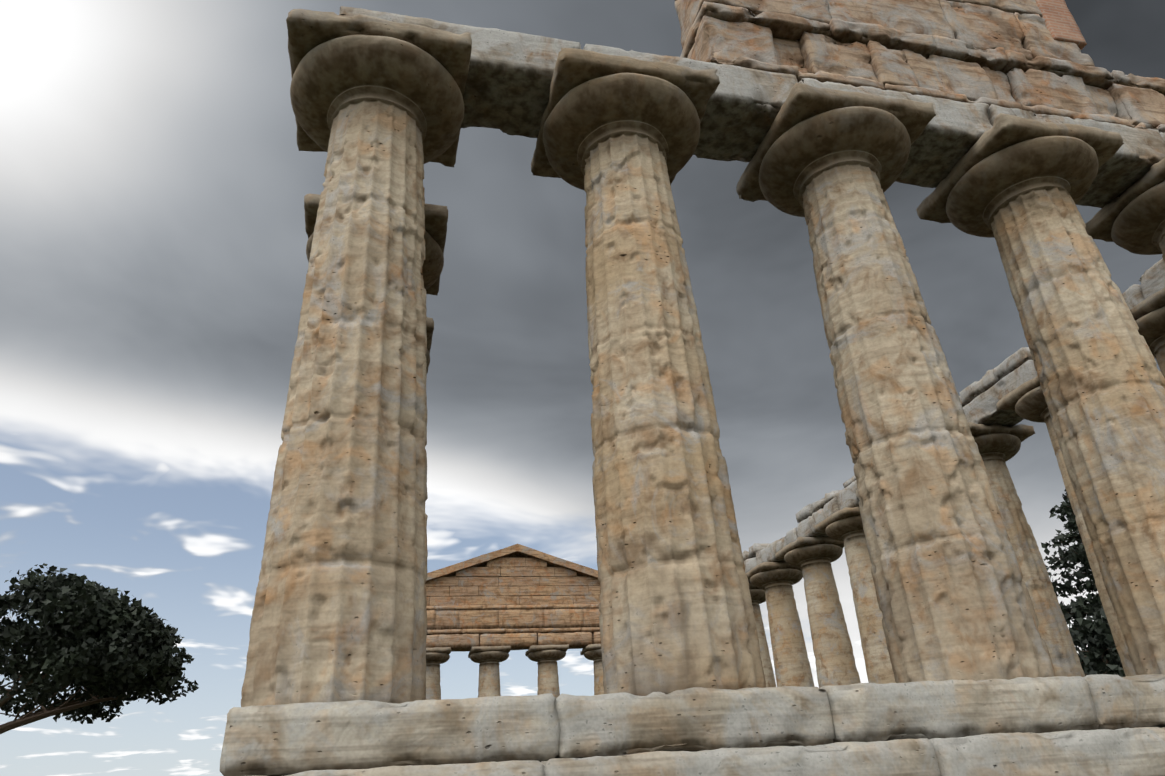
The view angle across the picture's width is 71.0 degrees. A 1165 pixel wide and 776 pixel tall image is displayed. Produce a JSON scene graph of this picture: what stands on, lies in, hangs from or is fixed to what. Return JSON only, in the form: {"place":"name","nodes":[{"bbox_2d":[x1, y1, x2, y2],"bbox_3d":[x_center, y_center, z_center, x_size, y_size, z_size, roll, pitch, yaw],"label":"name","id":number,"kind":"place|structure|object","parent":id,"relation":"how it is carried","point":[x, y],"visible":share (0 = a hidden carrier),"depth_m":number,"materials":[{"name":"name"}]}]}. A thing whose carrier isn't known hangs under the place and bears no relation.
{"place":"outdoors","nodes":[
{"label":"outdoors","id":0,"kind":"place"},
{"bbox_2d":[304,194,447,294],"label":"temple column","id":1,"kind":"structure","parent":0,"point":[436,218],"depth_m":10.42,"materials":[{"name":"stone"}]},
{"bbox_2d":[0,0,1164,775],"label":"sky","id":2,"kind":"structure","parent":0,"point":[155,178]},
{"bbox_3d":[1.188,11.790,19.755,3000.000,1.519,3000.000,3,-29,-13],"label":"ground","id":3,"kind":"structure","parent":0,"visible":0},
{"bbox_2d":[0,563,198,733],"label":"pine tree","id":4,"kind":"object","parent":3,"relation":"on","point":[102,645],"visible":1,"depth_m":30.48,"materials":[{"name":"green plant"}]},
{"bbox_2d":[1041,488,1119,675],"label":"conifer tree","id":5,"kind":"object","parent":3,"relation":"on","point":[1075,554],"visible":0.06,"depth_m":43.96,"materials":[{"name":"leaves"},{"name":"bark"}]},
{"bbox_2d":[1069,615,1125,676],"bbox_3d":[24.183,14.755,36.120,6.142,9.364,7.085,-15,-30,20],"label":"shrub","id":6,"kind":"object","parent":3,"relation":"on","point":[1097,637],"visible":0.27,"depth_m":37.40,"materials":[{"name":"green plant"}]},
{"bbox_3d":[4.887,3.205,6.113,16.022,0.455,1.552,3,-29,-13],"label":"stepped base","id":7,"kind":"object","parent":3,"relation":"on","visible":0},
{"bbox_2d":[252,727,1164,775],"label":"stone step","id":8,"kind":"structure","parent":7,"relation":"on","point":[1138,751],"depth_m":5.38,"materials":[{"name":"stone"}]},
{"bbox_2d":[220,674,1164,775],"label":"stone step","id":9,"kind":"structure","parent":8,"relation":"on","point":[280,740],"depth_m":5.55,"materials":[{"name":"stone"}]},
{"bbox_2d":[241,9,471,706],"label":"temple column","id":10,"kind":"structure","parent":9,"relation":"on","point":[339,612],"depth_m":6.51,"materials":[{"name":"stone"}]},
{"bbox_2d":[339,6,1164,207],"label":"architrave","id":11,"kind":"object","parent":10,"relation":"on","point":[508,82],"visible":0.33,"depth_m":9.38,"materials":[{"name":"stone"}]},
{"bbox_2d":[687,16,1164,127],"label":"frieze","id":12,"kind":"object","parent":11,"relation":"on","point":[727,41],"visible":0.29,"depth_m":10.44,"materials":[{"name":"stone"}]},
{"bbox_2d":[674,0,1094,66],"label":"pediment","id":13,"kind":"structure","parent":12,"relation":"on","point":[1018,26],"depth_m":11.20,"materials":[{"name":"stone"}]},
{"bbox_2d":[1035,0,1086,49],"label":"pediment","id":14,"kind":"structure","parent":13,"relation":"attached to","point":[1061,24],"depth_m":11.84,"materials":[{"name":"beige stone"}]},
{"bbox_2d":[680,1,1164,95],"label":"stone course","id":15,"kind":"object","parent":12,"relation":"on","point":[793,27],"visible":0.21,"depth_m":10.62,"materials":[{"name":"beige stone"}]},
{"bbox_2d":[705,56,1164,132],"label":"stone course","id":16,"kind":"object","parent":11,"relation":"on","point":[820,76],"visible":0.1,"depth_m":10.07,"materials":[{"name":"beige stone"}]},
{"bbox_2d":[531,48,765,695],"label":"temple column","id":17,"kind":"structure","parent":9,"relation":"on","point":[618,137],"depth_m":7.13,"materials":[{"name":"stone"}]},
{"bbox_2d":[736,83,1054,682],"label":"temple column","id":18,"kind":"structure","parent":9,"relation":"on","point":[954,600],"depth_m":7.79,"materials":[{"name":"stone"}]},
{"bbox_2d":[916,113,1164,674],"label":"temple column","id":19,"kind":"structure","parent":9,"relation":"on","point":[1016,188],"depth_m":8.92,"materials":[{"name":"stone"}]},
{"bbox_2d":[1085,158,1164,262],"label":"temple column","id":20,"kind":"structure","parent":9,"relation":"on","point":[1131,219],"depth_m":10.90,"materials":[{"name":"stone"}]},
{"bbox_3d":[10.831,0.237,10.243,1.764,6.237,1.759,3,-29,-13],"label":"temple column","id":21,"kind":"object","parent":9,"relation":"on","visible":0},
{"bbox_2d":[1139,258,1164,298],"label":"architrave","id":22,"kind":"object","parent":21,"relation":"on","point":[1152,279],"visible":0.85,"depth_m":13.72,"materials":[{"name":"stone"}]},
{"bbox_3d":[-5.181,9.841,19.124,1.533,0.444,29.918,3,-29,-13],"label":"stepped base","id":23,"kind":"object","parent":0,"visible":0},
{"bbox_2d":[425,317,433,372],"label":"temple column","id":24,"kind":"structure","parent":23,"relation":"on","point":[429,326],"depth_m":12.66,"materials":[{"name":"stone"}]},
{"bbox_3d":[-2.509,17.512,34.030,14.329,0.438,1.486,3,-29,-13],"label":"stepped base","id":25,"kind":"object","parent":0,"visible":0},
{"bbox_2d":[426,647,450,699],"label":"temple column","id":26,"kind":"structure","parent":25,"relation":"on","point":[436,657],"depth_m":35.33,"materials":[{"name":"stone"}]},
{"bbox_2d":[468,646,510,696],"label":"temple column","id":27,"kind":"structure","parent":25,"relation":"on","point":[488,659],"depth_m":35.91,"materials":[{"name":"stone"}]},
{"bbox_2d":[525,644,568,697],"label":"temple column","id":28,"kind":"structure","parent":25,"relation":"on","point":[546,657],"depth_m":36.51,"materials":[{"name":"stone"}]},
{"bbox_2d":[580,644,603,694],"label":"temple column","id":29,"kind":"structure","parent":25,"relation":"on","point":[593,652],"depth_m":37.09,"materials":[{"name":"stone"}]},
{"bbox_2d":[426,632,600,651],"bbox_3d":[-2.937,11.560,37.179,14.135,0.643,1.012,3,-29,-13],"label":"architrave","id":30,"kind":"object","parent":29,"relation":"on","point":[514,641],"visible":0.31,"depth_m":36.73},
{"bbox_2d":[426,604,599,634],"bbox_3d":[-2.997,10.729,37.612,14.262,1.258,0.905,3,-29,-13],"label":"frieze","id":31,"kind":"object","parent":30,"relation":"on","point":[480,619],"visible":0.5,"depth_m":37.17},
{"bbox_2d":[425,544,600,605],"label":"pediment","id":32,"kind":"structure","parent":31,"relation":"on","point":[517,574],"depth_m":38.15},
{"bbox_3d":[7.328,10.508,22.091,1.534,0.442,29.924,3,-29,-13],"label":"stepped base","id":33,"kind":"object","parent":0,"visible":0},
{"bbox_2d":[749,583,775,686],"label":"temple column","id":34,"kind":"structure","parent":33,"relation":"on","point":[757,594],"depth_m":28.48,"materials":[{"name":"stone"}]},
{"bbox_2d":[746,562,814,686],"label":"temple column","id":35,"kind":"structure","parent":33,"relation":"on","point":[776,581],"depth_m":26.18,"materials":[{"name":"stone"}]},
{"bbox_2d":[744,551,761,582],"bbox_3d":[6.134,6.381,28.629,0.994,0.667,2.613,3,-29,-13],"label":"architrave","id":36,"kind":"object","parent":35,"relation":"on","point":[751,563],"visible":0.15,"depth_m":27.98,"materials":[{"name":"stone"}]},
{"bbox_2d":[742,543,770,560],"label":"stone block","id":37,"kind":"structure","parent":36,"relation":"on","point":[754,548],"depth_m":28.12,"materials":[{"name":"stone"}]},
{"bbox_2d":[775,537,860,687],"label":"temple column","id":38,"kind":"structure","parent":33,"relation":"on","point":[813,558],"depth_m":23.85,"materials":[{"name":"stone"}]},
{"bbox_2d":[760,527,796,562],"bbox_3d":[6.745,5.179,26.385,0.998,0.631,2.627,3,-29,-13],"label":"architrave","id":39,"kind":"object","parent":38,"relation":"on","point":[769,552],"visible":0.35,"depth_m":26.40,"materials":[{"name":"stone"}]},
{"bbox_2d":[814,507,895,683],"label":"temple column","id":40,"kind":"structure","parent":33,"relation":"on","point":[845,524],"depth_m":21.64,"materials":[{"name":"stone"}]},
{"bbox_2d":[796,497,839,537],"bbox_3d":[7.330,3.949,24.148,0.998,0.637,2.622,3,-29,-13],"label":"architrave","id":41,"kind":"object","parent":40,"relation":"on","point":[805,528],"visible":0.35,"depth_m":24.12,"materials":[{"name":"stone"}]},
{"bbox_2d":[796,490,840,522],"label":"stone block","id":42,"kind":"structure","parent":41,"relation":"on","point":[804,513],"depth_m":24.28,"materials":[{"name":"stone"}]},
{"bbox_2d":[968,422,1084,676],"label":"temple column","id":43,"kind":"structure","parent":33,"relation":"on","point":[999,445],"depth_m":16.81,"materials":[{"name":"stone"}]},
{"bbox_2d":[996,375,1136,676],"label":"temple column","id":44,"kind":"structure","parent":33,"relation":"on","point":[1026,400],"depth_m":15.32,"materials":[{"name":"stone"}]},
{"bbox_2d":[962,360,1036,425],"bbox_3d":[9.122,0.295,17.425,1.002,0.603,2.624,3,-29,-13],"label":"architrave","id":45,"kind":"object","parent":44,"relation":"on","point":[981,408],"visible":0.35,"depth_m":17.32,"materials":[{"name":"stone"}]},
{"bbox_2d":[959,347,1032,406],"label":"stone block","id":46,"kind":"structure","parent":45,"relation":"on","point":[999,372],"depth_m":17.35,"materials":[{"name":"stone"}]},
{"bbox_2d":[1130,287,1164,377],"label":"temple column","id":47,"kind":"structure","parent":33,"relation":"on","point":[1148,313],"depth_m":13.48,"materials":[{"name":"stone"}]},
{"bbox_2d":[1122,284,1144,309],"bbox_3d":[9.724,-0.940,15.191,1.008,0.626,2.625,3,-29,-13],"label":"architrave","id":48,"kind":"object","parent":47,"relation":"on","point":[1132,295],"visible":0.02,"depth_m":14.11,"materials":[{"name":"stone"}]},
{"bbox_3d":[8.445,5.133,19.200,1.765,6.239,1.768,3,-29,-13],"label":"temple column","id":49,"kind":"object","parent":33,"relation":"on","visible":0},
{"bbox_2d":[836,480,859,509],"bbox_3d":[7.926,2.708,21.920,1.002,0.679,2.621,3,-29,-13],"label":"architrave","id":50,"kind":"object","parent":49,"relation":"on","point":[847,497],"visible":0.08,"depth_m":22.36,"materials":[{"name":"stone"}]},
{"bbox_2d":[843,475,855,487],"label":"stone block","id":51,"kind":"structure","parent":50,"relation":"on","point":[849,482],"depth_m":22.50,"materials":[{"name":"stone"}]}
]}

